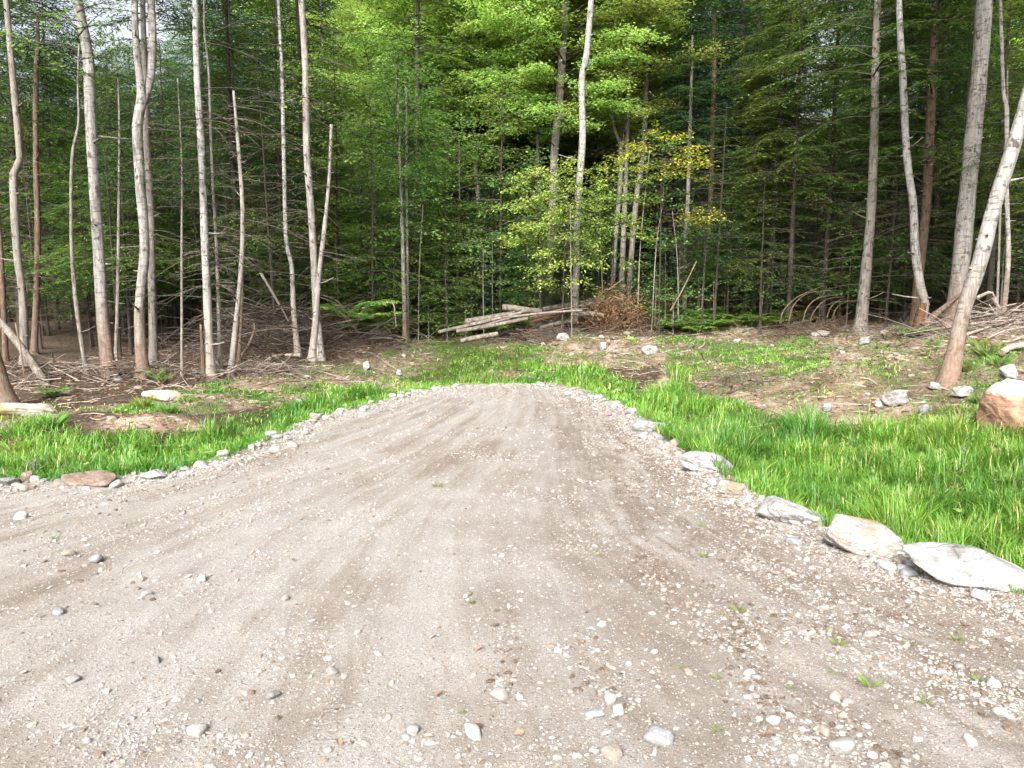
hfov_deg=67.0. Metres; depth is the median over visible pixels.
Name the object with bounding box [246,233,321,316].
leafy sapling
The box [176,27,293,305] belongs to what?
conifer tree
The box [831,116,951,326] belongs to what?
young hemlock
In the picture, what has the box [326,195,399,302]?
young conifer
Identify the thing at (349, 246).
leafy sapling
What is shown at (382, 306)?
fern
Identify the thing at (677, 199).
young conifer
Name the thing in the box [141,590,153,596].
cobble
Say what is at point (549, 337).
brush heap
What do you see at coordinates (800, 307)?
fern
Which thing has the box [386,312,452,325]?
fern
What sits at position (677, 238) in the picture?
young conifer
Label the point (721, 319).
fern
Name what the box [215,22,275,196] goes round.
conifer tree
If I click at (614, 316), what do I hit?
dead shrub
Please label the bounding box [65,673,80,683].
cobble
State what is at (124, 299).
leafy sapling
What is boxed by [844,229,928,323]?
young conifer
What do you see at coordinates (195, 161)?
conifer tree
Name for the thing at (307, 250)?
young conifer
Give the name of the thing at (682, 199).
spruce tree
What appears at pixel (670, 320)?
fern
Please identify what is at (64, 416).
weed clump
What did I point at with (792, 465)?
grass
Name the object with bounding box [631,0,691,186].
conifer tree
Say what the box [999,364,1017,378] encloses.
rock
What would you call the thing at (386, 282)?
leafy sapling
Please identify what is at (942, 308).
splintered trunk
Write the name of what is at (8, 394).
hardwood tree
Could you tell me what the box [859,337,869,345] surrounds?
rock
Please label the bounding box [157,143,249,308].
young conifer
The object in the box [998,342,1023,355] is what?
fallen log
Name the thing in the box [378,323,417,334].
fern
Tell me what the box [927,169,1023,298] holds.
young conifer
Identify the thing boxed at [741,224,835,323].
young conifer
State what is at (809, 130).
conifer tree
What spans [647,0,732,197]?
conifer tree
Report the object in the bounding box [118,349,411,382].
brush heap
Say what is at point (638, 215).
young conifer
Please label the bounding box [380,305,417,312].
fern
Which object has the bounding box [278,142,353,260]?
young conifer
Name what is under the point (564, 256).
young tree
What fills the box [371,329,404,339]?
fallen log
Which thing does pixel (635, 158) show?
conifer tree
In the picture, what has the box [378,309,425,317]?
fern
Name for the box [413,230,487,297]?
leafy sapling
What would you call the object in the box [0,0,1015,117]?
sky
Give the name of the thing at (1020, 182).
broadleaf tree
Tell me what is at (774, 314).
fern
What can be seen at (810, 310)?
fern
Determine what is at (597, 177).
conifer tree
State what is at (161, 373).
weed clump
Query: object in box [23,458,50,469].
rock
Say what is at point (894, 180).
hemlock tree
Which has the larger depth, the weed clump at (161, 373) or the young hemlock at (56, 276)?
the young hemlock at (56, 276)
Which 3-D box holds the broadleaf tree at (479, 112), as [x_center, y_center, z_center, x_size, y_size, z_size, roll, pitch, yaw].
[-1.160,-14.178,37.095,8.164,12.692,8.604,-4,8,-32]
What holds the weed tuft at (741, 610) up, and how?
on the gravel road
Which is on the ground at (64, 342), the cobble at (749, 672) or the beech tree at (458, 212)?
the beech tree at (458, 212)
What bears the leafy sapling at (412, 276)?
on the ground at (64, 342)
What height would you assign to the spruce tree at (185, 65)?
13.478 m
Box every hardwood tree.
[0,0,29,370]
[0,352,21,402]
[55,0,231,364]
[463,0,685,321]
[572,0,738,309]
[834,0,1023,327]
[935,85,1023,386]
[938,0,992,329]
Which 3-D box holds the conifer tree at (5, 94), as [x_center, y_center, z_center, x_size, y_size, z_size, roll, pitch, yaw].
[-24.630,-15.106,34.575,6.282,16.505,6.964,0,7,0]
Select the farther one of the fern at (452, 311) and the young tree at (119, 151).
the fern at (452, 311)
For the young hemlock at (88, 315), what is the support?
on the ground at (64, 342)
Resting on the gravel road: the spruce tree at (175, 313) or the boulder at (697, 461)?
the boulder at (697, 461)
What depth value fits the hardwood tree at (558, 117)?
22.10 m
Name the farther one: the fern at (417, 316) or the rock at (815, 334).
the fern at (417, 316)
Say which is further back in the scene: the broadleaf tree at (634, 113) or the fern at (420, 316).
the broadleaf tree at (634, 113)
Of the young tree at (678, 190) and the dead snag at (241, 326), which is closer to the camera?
the dead snag at (241, 326)
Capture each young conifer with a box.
[0,126,94,320]
[0,201,43,316]
[0,226,29,317]
[2,153,65,238]
[3,189,113,320]
[3,227,31,301]
[27,125,116,281]
[27,226,112,325]
[76,112,225,324]
[79,153,198,321]
[107,212,228,322]
[112,184,197,342]
[123,184,213,343]
[136,106,211,236]
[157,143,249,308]
[171,240,248,305]
[184,205,245,281]
[185,181,334,318]
[202,183,302,324]
[214,193,326,299]
[224,138,361,321]
[257,182,354,294]
[261,247,337,320]
[262,241,322,313]
[263,223,353,316]
[267,200,342,276]
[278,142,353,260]
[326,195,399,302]
[335,242,388,313]
[382,168,510,307]
[398,188,490,338]
[400,213,520,309]
[416,186,556,316]
[420,129,512,305]
[448,141,513,257]
[472,179,559,311]
[485,220,559,316]
[488,211,621,319]
[508,165,610,312]
[511,208,617,302]
[514,233,602,331]
[530,200,595,309]
[545,184,658,294]
[554,226,600,297]
[564,210,654,313]
[589,201,676,308]
[602,141,668,255]
[625,143,731,287]
[626,155,712,273]
[629,121,703,247]
[639,166,741,316]
[662,135,786,313]
[685,176,771,319]
[687,190,737,310]
[693,178,787,292]
[702,144,814,285]
[716,137,857,320]
[721,164,833,265]
[725,161,834,270]
[733,182,822,315]
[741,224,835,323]
[757,137,821,272]
[759,131,854,241]
[759,191,875,312]
[765,121,900,295]
[794,207,886,326]
[797,186,861,269]
[800,205,912,300]
[804,216,873,323]
[833,144,940,255]
[843,223,912,283]
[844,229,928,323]
[846,196,911,323]
[847,236,949,318]
[857,189,952,321]
[877,97,993,235]
[890,187,986,295]
[891,207,950,291]
[892,149,1023,309]
[899,185,1014,291]
[904,163,1013,281]
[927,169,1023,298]
[930,173,1003,257]
[970,196,1023,305]
[994,164,1023,280]
[995,213,1023,303]
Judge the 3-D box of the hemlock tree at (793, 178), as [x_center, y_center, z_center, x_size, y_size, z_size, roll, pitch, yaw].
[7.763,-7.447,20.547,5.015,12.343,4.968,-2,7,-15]
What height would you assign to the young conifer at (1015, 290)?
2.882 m
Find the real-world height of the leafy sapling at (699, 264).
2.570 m
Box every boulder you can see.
[0,402,58,416]
[61,470,115,486]
[140,469,166,478]
[141,390,183,400]
[592,394,603,400]
[606,401,620,407]
[624,408,635,414]
[630,418,664,432]
[662,439,681,448]
[678,451,733,473]
[716,481,748,494]
[756,495,825,524]
[822,514,907,555]
[902,542,1023,591]
[975,378,1023,436]
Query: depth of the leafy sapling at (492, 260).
21.68 m
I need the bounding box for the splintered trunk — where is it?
[919,293,960,327]
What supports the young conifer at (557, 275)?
on the ground at (64, 342)
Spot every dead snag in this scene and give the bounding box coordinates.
[147,91,319,376]
[199,324,204,379]
[236,268,243,361]
[609,115,625,309]
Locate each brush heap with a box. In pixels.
[2,344,351,392]
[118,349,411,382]
[130,288,411,368]
[224,297,465,369]
[475,294,614,344]
[487,325,630,349]
[544,282,676,335]
[679,353,822,395]
[700,307,907,342]
[843,315,970,346]
[860,292,1023,346]
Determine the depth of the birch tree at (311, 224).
14.81 m
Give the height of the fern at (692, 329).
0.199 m
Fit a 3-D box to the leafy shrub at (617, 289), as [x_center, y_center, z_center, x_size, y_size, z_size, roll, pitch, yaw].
[3.100,-2.104,20.708,2.003,1.375,1.816,0,7,0]
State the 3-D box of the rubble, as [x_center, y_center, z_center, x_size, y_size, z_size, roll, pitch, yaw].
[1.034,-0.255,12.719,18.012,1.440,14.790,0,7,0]
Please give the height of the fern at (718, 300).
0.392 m
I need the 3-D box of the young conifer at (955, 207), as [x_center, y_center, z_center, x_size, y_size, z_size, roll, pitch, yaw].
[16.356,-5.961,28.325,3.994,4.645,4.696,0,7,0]
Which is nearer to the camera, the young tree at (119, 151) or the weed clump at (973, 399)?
the weed clump at (973, 399)
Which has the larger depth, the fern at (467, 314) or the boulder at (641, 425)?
the fern at (467, 314)
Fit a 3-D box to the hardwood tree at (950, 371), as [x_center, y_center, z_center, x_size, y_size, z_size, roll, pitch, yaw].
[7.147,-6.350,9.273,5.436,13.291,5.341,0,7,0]
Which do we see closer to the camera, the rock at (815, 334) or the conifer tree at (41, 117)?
the rock at (815, 334)
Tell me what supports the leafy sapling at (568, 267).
on the ground at (64, 342)
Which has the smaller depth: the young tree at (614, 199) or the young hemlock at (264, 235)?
the young hemlock at (264, 235)
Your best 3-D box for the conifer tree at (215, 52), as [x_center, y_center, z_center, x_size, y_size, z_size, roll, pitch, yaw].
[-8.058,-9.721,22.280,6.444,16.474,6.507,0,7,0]
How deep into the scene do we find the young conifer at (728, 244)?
24.79 m
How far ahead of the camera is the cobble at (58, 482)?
6.39 m
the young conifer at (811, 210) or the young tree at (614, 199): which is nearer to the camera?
the young tree at (614, 199)
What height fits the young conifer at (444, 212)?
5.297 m
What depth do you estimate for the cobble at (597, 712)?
2.93 m
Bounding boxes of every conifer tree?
[0,0,32,183]
[0,0,131,354]
[0,1,104,322]
[0,19,47,214]
[0,24,31,157]
[20,54,103,273]
[20,64,83,190]
[32,47,81,172]
[54,51,162,318]
[64,48,98,174]
[68,54,157,223]
[77,50,132,200]
[89,52,200,276]
[103,46,162,162]
[111,48,167,150]
[149,0,338,322]
[149,1,297,273]
[152,47,192,184]
[154,48,219,200]
[162,53,228,263]
[167,0,274,171]
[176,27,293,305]
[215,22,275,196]
[228,0,383,312]
[309,0,503,310]
[479,15,640,280]
[559,17,632,210]
[572,16,681,249]
[602,13,737,296]
[623,29,701,210]
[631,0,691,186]
[636,1,717,179]
[642,0,774,311]
[645,0,752,316]
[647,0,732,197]
[668,0,857,309]
[686,2,812,238]
[687,2,786,273]
[691,1,846,226]
[700,7,739,174]
[789,1,986,277]
[804,1,893,207]
[806,17,854,165]
[816,3,871,165]
[820,1,1018,298]
[820,2,880,171]
[833,0,1023,303]
[837,3,916,174]
[846,1,915,170]
[880,9,1023,237]
[922,26,1021,216]
[946,0,1023,286]
[992,76,1023,227]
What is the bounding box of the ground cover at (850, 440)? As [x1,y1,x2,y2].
[1,317,1023,539]
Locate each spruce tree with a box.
[103,37,226,326]
[149,0,257,317]
[149,0,310,331]
[198,0,350,324]
[267,39,394,315]
[616,0,765,308]
[647,99,786,325]
[679,0,811,315]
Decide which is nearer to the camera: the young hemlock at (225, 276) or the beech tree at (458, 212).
the young hemlock at (225, 276)
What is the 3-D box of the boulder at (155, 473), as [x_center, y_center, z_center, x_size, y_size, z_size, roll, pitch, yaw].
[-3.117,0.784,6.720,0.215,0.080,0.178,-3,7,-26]
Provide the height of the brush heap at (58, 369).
1.095 m
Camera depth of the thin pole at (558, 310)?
19.64 m
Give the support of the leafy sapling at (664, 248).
on the ground at (64, 342)
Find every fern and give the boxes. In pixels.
[32,386,72,396]
[303,299,402,323]
[323,311,407,331]
[326,302,380,315]
[348,303,401,310]
[355,322,387,330]
[358,309,401,318]
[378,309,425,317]
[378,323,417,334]
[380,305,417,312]
[383,317,436,336]
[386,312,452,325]
[391,312,441,320]
[396,313,462,333]
[410,316,460,328]
[411,303,469,315]
[411,310,460,318]
[438,310,486,317]
[451,312,482,317]
[453,323,496,335]
[463,322,519,333]
[477,313,539,332]
[631,305,664,316]
[634,303,671,307]
[644,325,666,328]
[653,305,690,315]
[653,319,687,328]
[653,319,700,331]
[662,314,707,320]
[664,322,699,330]
[677,325,716,332]
[679,306,725,318]
[685,309,723,313]
[691,319,726,329]
[695,298,729,303]
[696,318,743,326]
[705,314,731,319]
[711,302,739,309]
[721,312,748,321]
[739,315,788,326]
[743,312,792,320]
[743,316,790,328]
[750,315,793,327]
[784,309,826,319]
[793,304,812,311]
[794,296,828,305]
[803,308,843,316]
[892,325,941,336]
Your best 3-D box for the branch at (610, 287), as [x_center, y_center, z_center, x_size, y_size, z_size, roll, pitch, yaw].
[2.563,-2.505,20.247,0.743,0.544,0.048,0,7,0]
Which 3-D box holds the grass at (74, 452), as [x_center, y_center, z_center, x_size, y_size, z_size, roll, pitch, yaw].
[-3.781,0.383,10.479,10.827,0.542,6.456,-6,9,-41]
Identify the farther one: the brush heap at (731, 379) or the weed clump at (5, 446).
the brush heap at (731, 379)
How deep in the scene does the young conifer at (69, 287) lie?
22.07 m
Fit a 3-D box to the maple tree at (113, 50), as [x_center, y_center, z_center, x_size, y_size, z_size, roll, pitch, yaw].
[-13.311,-6.837,25.253,4.352,9.398,4.978,0,7,0]
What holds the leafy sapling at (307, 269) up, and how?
on the ground at (64, 342)
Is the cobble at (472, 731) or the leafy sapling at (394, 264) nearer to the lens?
the cobble at (472, 731)
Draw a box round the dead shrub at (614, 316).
[564,273,664,331]
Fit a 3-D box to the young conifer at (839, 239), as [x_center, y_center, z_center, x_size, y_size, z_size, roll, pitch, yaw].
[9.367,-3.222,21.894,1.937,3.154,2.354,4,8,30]
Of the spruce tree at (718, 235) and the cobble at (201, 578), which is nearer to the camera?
the cobble at (201, 578)
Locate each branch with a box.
[15,323,28,386]
[241,323,255,357]
[260,273,291,326]
[597,278,623,296]
[670,261,696,310]
[720,387,745,395]
[966,315,1023,335]
[976,291,999,310]
[987,327,1023,337]
[991,297,1022,311]
[1001,335,1023,342]
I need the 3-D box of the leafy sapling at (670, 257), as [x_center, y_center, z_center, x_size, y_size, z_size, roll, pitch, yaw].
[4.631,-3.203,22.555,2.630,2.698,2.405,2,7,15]
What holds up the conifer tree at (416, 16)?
on the ground at (64, 342)
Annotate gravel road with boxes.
[0,383,1023,767]
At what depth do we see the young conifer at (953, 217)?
30.22 m
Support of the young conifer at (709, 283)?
on the ground at (64, 342)
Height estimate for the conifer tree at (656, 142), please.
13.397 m
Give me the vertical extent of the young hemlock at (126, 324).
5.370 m
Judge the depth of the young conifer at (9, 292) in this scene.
18.57 m
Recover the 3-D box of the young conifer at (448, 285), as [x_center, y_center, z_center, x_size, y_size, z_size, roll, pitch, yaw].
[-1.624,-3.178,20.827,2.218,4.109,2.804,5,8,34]
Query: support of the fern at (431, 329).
on the ground at (64, 342)
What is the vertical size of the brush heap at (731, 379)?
0.764 m
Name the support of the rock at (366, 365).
on the ground at (64, 342)
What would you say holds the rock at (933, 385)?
on the ground at (64, 342)
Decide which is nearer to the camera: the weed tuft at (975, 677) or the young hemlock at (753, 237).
the weed tuft at (975, 677)
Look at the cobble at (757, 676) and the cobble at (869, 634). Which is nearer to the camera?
the cobble at (757, 676)
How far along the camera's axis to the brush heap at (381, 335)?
16.41 m
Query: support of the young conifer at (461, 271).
on the ground at (64, 342)
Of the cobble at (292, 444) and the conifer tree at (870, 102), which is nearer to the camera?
the cobble at (292, 444)
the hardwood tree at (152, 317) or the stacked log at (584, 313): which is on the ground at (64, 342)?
the hardwood tree at (152, 317)
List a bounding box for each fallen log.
[0,317,50,385]
[235,363,310,367]
[268,353,300,359]
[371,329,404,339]
[460,332,497,343]
[740,316,829,332]
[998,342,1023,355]
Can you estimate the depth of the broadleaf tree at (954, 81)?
42.26 m
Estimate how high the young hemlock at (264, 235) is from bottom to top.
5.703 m
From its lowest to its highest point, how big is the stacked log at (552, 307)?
0.466 m
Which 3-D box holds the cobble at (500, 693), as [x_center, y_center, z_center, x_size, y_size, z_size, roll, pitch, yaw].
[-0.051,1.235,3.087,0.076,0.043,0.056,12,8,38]
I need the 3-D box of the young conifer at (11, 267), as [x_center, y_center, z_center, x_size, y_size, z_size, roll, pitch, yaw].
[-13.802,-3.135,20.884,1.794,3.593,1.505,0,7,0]
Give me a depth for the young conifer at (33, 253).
24.29 m
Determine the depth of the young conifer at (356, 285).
24.14 m
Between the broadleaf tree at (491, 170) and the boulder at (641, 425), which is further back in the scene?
the broadleaf tree at (491, 170)
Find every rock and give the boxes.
[0,477,20,485]
[20,471,32,481]
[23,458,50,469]
[362,360,370,370]
[557,333,569,340]
[600,342,606,349]
[641,345,657,354]
[811,330,828,336]
[821,403,831,411]
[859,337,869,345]
[874,397,884,407]
[879,389,907,406]
[918,404,928,413]
[927,382,941,389]
[951,386,973,396]
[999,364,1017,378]
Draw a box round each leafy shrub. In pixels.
[395,297,460,340]
[419,286,473,340]
[438,300,500,336]
[443,268,507,322]
[502,275,569,328]
[595,279,665,323]
[627,264,690,326]
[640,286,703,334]
[675,269,758,321]
[733,277,801,320]
[784,271,854,322]
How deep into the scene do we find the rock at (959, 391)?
9.49 m
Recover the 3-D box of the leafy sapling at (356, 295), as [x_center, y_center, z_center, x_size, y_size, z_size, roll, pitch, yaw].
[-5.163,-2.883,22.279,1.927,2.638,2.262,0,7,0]
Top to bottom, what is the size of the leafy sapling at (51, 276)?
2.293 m
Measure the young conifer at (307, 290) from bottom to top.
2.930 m
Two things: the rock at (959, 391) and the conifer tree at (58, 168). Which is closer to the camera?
the rock at (959, 391)
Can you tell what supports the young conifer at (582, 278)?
on the ground at (64, 342)
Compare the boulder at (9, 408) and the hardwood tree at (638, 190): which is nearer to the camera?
the boulder at (9, 408)
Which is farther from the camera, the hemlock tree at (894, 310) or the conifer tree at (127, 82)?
the conifer tree at (127, 82)
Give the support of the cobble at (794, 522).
on the gravel road
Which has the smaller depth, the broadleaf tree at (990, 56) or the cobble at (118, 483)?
the cobble at (118, 483)
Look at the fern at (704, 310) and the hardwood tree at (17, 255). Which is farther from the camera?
the fern at (704, 310)
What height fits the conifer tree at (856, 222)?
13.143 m
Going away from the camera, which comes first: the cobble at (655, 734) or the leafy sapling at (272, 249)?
the cobble at (655, 734)
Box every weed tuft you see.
[430,481,444,486]
[699,551,710,557]
[710,723,725,732]
[731,604,748,612]
[830,636,848,645]
[856,668,883,686]
[918,694,931,704]
[947,633,965,641]
[971,672,983,681]
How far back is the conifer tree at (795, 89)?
34.58 m
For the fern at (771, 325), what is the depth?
20.82 m
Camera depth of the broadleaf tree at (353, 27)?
29.45 m
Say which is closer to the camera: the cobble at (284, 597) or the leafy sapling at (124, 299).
the cobble at (284, 597)
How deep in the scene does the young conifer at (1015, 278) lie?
22.25 m
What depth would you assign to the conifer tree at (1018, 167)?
22.98 m
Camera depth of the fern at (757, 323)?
20.65 m
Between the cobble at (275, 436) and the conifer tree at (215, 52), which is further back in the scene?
the conifer tree at (215, 52)
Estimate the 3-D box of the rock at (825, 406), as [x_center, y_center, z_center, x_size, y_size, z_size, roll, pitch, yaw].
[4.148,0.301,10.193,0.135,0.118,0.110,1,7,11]
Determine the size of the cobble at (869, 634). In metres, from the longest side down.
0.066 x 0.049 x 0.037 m
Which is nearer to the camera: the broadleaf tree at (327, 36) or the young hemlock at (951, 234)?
the young hemlock at (951, 234)
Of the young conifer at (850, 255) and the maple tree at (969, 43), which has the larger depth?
the young conifer at (850, 255)
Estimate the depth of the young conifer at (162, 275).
23.27 m
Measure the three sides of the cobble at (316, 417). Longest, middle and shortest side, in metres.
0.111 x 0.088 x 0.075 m
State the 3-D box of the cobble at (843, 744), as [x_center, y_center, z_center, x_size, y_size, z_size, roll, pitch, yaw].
[1.182,1.291,2.753,0.096,0.061,0.075,-4,-6,-34]
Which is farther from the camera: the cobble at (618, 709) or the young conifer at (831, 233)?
the young conifer at (831, 233)
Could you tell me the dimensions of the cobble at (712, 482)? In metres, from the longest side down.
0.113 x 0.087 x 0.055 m
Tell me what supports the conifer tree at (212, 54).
on the ground at (64, 342)
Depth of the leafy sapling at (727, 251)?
23.45 m
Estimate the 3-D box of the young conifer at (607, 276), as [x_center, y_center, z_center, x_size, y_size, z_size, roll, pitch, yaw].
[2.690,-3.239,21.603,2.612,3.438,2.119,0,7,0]
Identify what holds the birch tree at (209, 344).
on the ground at (64, 342)
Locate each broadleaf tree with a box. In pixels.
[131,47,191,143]
[178,0,391,205]
[230,0,457,223]
[284,19,470,300]
[292,0,511,281]
[343,5,574,298]
[392,0,689,304]
[423,7,523,202]
[506,8,688,265]
[514,12,637,231]
[604,9,669,168]
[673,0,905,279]
[717,0,808,120]
[881,1,1023,141]
[884,17,1022,144]
[927,1,1023,218]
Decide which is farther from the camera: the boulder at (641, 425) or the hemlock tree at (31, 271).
the hemlock tree at (31, 271)
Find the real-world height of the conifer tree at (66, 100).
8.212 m
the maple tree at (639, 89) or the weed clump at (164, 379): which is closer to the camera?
the weed clump at (164, 379)
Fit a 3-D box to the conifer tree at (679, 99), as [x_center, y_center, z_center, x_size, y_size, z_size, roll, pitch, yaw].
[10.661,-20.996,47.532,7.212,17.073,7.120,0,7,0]
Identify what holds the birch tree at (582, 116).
on the ground at (64, 342)
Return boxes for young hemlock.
[0,76,83,336]
[0,83,84,335]
[0,114,54,361]
[0,180,47,324]
[16,136,134,348]
[22,122,201,357]
[32,74,185,354]
[46,164,191,346]
[55,94,127,317]
[56,90,172,334]
[61,131,185,331]
[77,92,180,305]
[89,93,178,332]
[155,85,263,342]
[155,133,228,339]
[161,143,283,323]
[163,169,252,336]
[188,108,289,327]
[192,59,328,330]
[707,145,808,313]
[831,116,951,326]
[900,199,979,303]
[926,118,980,300]
[934,153,1003,307]
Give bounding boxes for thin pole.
[484,316,524,324]
[510,309,581,317]
[530,305,582,317]
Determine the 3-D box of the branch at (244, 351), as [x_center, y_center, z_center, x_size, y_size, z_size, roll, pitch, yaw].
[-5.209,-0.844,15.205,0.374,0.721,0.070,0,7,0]
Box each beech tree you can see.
[298,153,422,305]
[330,144,475,317]
[396,115,525,322]
[429,62,562,312]
[453,160,590,306]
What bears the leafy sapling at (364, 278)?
on the ground at (64, 342)
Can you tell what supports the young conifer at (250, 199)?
on the ground at (64, 342)
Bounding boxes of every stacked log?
[438,310,526,333]
[456,317,527,333]
[465,311,514,323]
[502,304,541,311]
[531,313,564,322]
[538,297,603,311]
[540,318,577,329]
[579,311,603,316]
[580,298,622,307]
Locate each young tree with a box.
[0,0,140,377]
[66,73,169,359]
[133,78,230,375]
[165,0,259,375]
[212,0,356,356]
[276,53,375,361]
[333,37,468,340]
[356,63,458,340]
[384,184,460,341]
[450,227,514,342]
[486,166,587,323]
[499,152,609,332]
[540,178,606,334]
[569,185,637,321]
[572,160,662,298]
[597,120,719,334]
[612,130,686,329]
[627,141,700,330]
[641,191,705,330]
[669,206,734,332]
[697,73,803,318]
[930,47,1023,325]
[999,0,1015,326]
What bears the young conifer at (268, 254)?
on the ground at (64, 342)
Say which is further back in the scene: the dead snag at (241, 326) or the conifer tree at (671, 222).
the conifer tree at (671, 222)
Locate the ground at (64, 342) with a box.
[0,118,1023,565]
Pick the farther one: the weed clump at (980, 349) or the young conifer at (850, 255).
the young conifer at (850, 255)
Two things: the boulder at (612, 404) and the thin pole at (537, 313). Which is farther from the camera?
the thin pole at (537, 313)
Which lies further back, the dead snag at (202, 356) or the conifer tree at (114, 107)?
the conifer tree at (114, 107)
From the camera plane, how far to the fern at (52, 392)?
11.36 m
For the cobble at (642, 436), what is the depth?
8.48 m
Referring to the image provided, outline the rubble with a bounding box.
[16,324,1023,479]
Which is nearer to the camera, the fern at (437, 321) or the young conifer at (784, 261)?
the fern at (437, 321)
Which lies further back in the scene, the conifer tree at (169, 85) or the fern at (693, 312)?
the conifer tree at (169, 85)
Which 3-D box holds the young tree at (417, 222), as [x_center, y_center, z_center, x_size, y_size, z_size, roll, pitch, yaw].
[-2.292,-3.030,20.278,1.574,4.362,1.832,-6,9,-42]
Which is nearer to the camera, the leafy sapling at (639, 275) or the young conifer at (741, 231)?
the leafy sapling at (639, 275)
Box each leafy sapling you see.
[27,249,70,318]
[90,252,163,339]
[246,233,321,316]
[284,257,328,296]
[295,233,382,321]
[301,241,361,303]
[303,241,355,311]
[326,235,400,311]
[328,229,374,312]
[330,255,392,298]
[341,225,395,311]
[349,209,424,324]
[379,256,436,297]
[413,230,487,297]
[465,230,524,311]
[532,229,602,295]
[541,240,599,324]
[615,252,663,301]
[631,229,714,318]
[648,234,714,320]
[661,224,728,307]
[666,233,730,308]
[674,211,737,314]
[694,231,758,312]
[809,245,899,326]
[812,234,861,314]
[834,244,900,302]
[970,220,1023,303]
[971,226,1023,312]
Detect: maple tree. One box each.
[23,26,178,314]
[234,0,393,276]
[287,0,461,297]
[349,0,597,312]
[418,0,617,307]
[534,65,666,305]
[547,0,739,314]
[882,0,1023,129]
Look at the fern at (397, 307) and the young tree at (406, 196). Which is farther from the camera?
the fern at (397, 307)
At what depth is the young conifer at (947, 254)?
26.44 m
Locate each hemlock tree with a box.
[0,0,117,333]
[0,0,131,329]
[0,131,86,348]
[5,100,161,346]
[64,51,210,283]
[298,97,442,318]
[695,0,866,322]
[710,174,824,334]
[712,0,901,328]
[729,0,922,325]
[737,0,1016,333]
[820,0,979,320]
[823,0,995,316]
[893,0,1023,320]
[935,0,1023,323]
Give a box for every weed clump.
[0,436,30,452]
[29,409,70,426]
[130,394,154,406]
[142,368,165,378]
[154,373,170,381]
[154,401,179,412]
[176,393,193,402]
[922,338,942,346]
[962,361,983,371]
[966,336,989,346]
[966,391,979,402]
[971,341,1006,355]
[986,351,1017,365]
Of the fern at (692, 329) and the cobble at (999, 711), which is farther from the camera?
the fern at (692, 329)
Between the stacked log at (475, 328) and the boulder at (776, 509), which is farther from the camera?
the stacked log at (475, 328)
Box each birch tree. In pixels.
[72,0,131,378]
[111,0,287,381]
[129,0,156,377]
[256,0,366,360]
[561,0,596,332]
[893,0,931,318]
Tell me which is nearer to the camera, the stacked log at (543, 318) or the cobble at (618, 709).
the cobble at (618, 709)
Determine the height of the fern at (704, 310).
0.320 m
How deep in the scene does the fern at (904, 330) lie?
15.16 m
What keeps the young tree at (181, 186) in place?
on the ground at (64, 342)
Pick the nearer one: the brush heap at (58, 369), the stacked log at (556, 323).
the brush heap at (58, 369)
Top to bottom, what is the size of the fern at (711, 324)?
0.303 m
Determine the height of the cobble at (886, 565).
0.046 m
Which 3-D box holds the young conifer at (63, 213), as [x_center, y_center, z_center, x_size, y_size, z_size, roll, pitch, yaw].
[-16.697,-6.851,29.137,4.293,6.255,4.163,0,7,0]
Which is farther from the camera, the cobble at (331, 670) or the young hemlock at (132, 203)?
the young hemlock at (132, 203)
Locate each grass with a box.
[0,374,522,482]
[300,334,523,384]
[520,328,1023,443]
[645,398,1023,595]
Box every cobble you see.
[14,511,28,519]
[15,483,34,491]
[30,475,40,481]
[52,606,64,615]
[53,478,67,487]
[60,549,75,555]
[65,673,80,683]
[89,553,102,562]
[109,479,123,488]
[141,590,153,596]
[149,656,160,664]
[179,467,188,470]
[186,723,207,737]
[193,460,208,467]
[197,574,205,581]
[217,449,228,455]
[248,444,254,448]
[264,430,276,436]
[266,690,280,699]
[270,446,280,449]
[272,434,282,438]
[281,594,289,600]
[287,441,297,447]
[309,415,318,419]
[321,415,331,420]
[326,666,337,674]
[406,723,418,735]
[465,722,480,740]
[490,687,508,699]
[585,709,604,717]
[596,620,606,626]
[600,743,622,761]
[604,693,615,704]
[613,704,623,714]
[638,433,647,438]
[644,725,675,744]
[707,478,717,485]
[743,669,754,676]
[751,674,762,680]
[765,715,780,724]
[784,536,803,545]
[788,520,800,524]
[817,724,830,736]
[828,736,855,753]
[829,691,841,700]
[843,698,853,703]
[862,630,877,637]
[875,559,897,570]
[900,567,918,576]
[906,560,915,565]
[915,668,922,675]
[954,662,964,669]
[962,733,977,747]
[970,589,990,601]
[986,678,1001,687]
[990,707,1007,715]
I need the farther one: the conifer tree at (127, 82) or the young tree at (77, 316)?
the conifer tree at (127, 82)
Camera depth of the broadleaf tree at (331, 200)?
25.69 m
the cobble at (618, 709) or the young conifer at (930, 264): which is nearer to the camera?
the cobble at (618, 709)
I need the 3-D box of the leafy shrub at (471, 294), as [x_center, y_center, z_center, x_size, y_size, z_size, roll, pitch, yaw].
[-1.046,-2.492,22.439,2.220,1.811,2.024,0,7,0]
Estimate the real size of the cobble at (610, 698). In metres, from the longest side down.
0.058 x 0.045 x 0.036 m
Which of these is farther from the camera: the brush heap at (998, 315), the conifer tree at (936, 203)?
the conifer tree at (936, 203)
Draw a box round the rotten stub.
[912,302,926,331]
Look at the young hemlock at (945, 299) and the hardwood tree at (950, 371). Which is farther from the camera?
the young hemlock at (945, 299)

